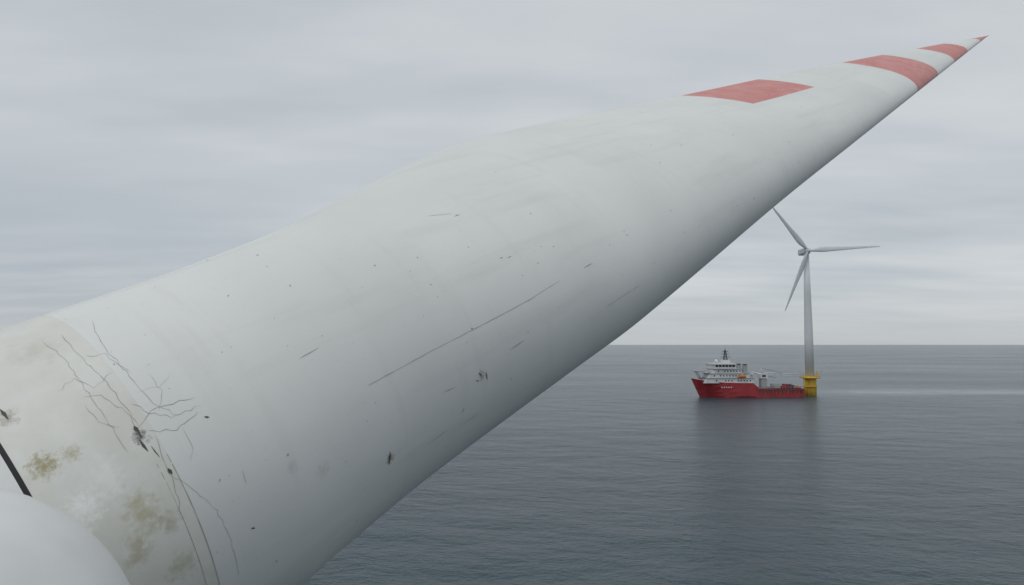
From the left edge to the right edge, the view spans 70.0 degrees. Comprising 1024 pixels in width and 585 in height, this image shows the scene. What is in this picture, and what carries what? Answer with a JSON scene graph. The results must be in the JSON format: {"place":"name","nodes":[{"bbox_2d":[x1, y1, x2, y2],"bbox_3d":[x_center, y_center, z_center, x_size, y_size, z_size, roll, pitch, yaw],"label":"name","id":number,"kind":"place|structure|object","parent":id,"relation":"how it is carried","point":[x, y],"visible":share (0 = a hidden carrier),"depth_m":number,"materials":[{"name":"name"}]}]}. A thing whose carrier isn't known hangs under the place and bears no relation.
{"place":"outdoors","nodes":[
{"label":"outdoors","id":0,"kind":"place"},
{"bbox_2d":[0,487,129,584],"bbox_3d":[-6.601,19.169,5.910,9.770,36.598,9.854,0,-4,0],"label":"wind turbine hub","id":1,"kind":"object","parent":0,"point":[42,543],"visible":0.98,"depth_m":3.26,"materials":[{"name":"white plastic"}]},
{"bbox_2d":[0,35,988,584],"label":"wind turbine blade","id":2,"kind":"object","parent":1,"relation":"attached to","point":[304,399],"visible":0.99,"depth_m":5.90,"materials":[{"name":"white plastic"}]},
{"bbox_2d":[0,0,1023,344],"label":"sky","id":3,"kind":"structure","parent":0,"point":[141,140],"materials":[{"name":"grey"}]},
{"bbox_2d":[303,345,1023,584],"bbox_3d":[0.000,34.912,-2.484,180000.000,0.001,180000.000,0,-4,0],"label":"sea","id":4,"kind":"structure","parent":0,"point":[648,465],"depth_m":184.41,"materials":[{"name":"liquid"}]},
{"bbox_2d":[691,378,804,396],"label":"hull","id":5,"kind":"object","parent":4,"relation":"in","point":[735,390],"visible":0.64,"depth_m":485.20,"materials":[{"name":"red metal"}]},
{"bbox_2d":[698,378,753,382],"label":"deckhouse","id":6,"kind":"object","parent":5,"relation":"on","point":[713,380],"visible":0.79,"depth_m":484.81,"materials":[{"name":"white metal"}]},
{"bbox_2d":[759,378,766,387],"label":"gangway pedestal","id":7,"kind":"object","parent":5,"relation":"on","point":[762,382],"visible":1,"depth_m":493.07,"materials":[{"name":"grey metal"}]},
{"bbox_2d":[757,374,767,377],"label":"gangway cabin","id":8,"kind":"object","parent":7,"relation":"on","point":[759,375],"visible":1,"depth_m":493.05,"materials":[{"name":"white metal"}]},
{"bbox_2d":[771,375,803,375],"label":"gangway chord","id":9,"kind":"object","parent":8,"relation":"attached to","point":[787,375],"visible":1,"depth_m":497.42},
{"bbox_2d":[773,207,879,395],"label":"wind turbine","id":10,"kind":"object","parent":4,"relation":"in","point":[810,386],"visible":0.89,"depth_m":505.46,"materials":[{"name":"white metal"}]},
{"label":"deck edge","id":11,"kind":"object","parent":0,"visible":0},
{"bbox_2d":[701,373,749,377],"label":"deckhouse","id":12,"kind":"object","parent":11,"relation":"on","point":[705,375],"visible":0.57,"depth_m":485.31,"materials":[{"name":"white metal"}]},
{"bbox_2d":[705,369,741,372],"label":"deckhouse","id":13,"kind":"object","parent":12,"relation":"on","point":[720,370],"visible":0.79,"depth_m":486.24,"materials":[{"name":"white metal"}]},
{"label":"deck edge","id":14,"kind":"object","parent":13,"relation":"on","visible":0},
{"bbox_2d":[706,366,735,368],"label":"bridge","id":15,"kind":"structure","parent":14,"relation":"on","point":[721,367],"depth_m":484.81,"materials":[{"name":"white metal"}]},
{"bbox_2d":[705,363,736,364],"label":"bridge roof","id":16,"kind":"structure","parent":15,"relation":"on","point":[722,363],"depth_m":485.41,"materials":[{"name":"white metal"}]},
{"bbox_2d":[715,365,735,366],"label":"bridge windows","id":17,"kind":"structure","parent":15,"relation":"in","point":[725,365],"depth_m":484.94,"materials":[{"name":"black glass"}]},
{"bbox_2d":[707,373,750,373],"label":"deck edge","id":18,"kind":"object","parent":12,"relation":"on","point":[728,373],"visible":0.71,"depth_m":484.95,"materials":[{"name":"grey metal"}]},
{"bbox_2d":[742,365,747,372],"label":"funnel","id":19,"kind":"object","parent":18,"relation":"on","point":[744,369],"visible":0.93,"depth_m":487.97,"materials":[{"name":"grey metal"}]}
]}

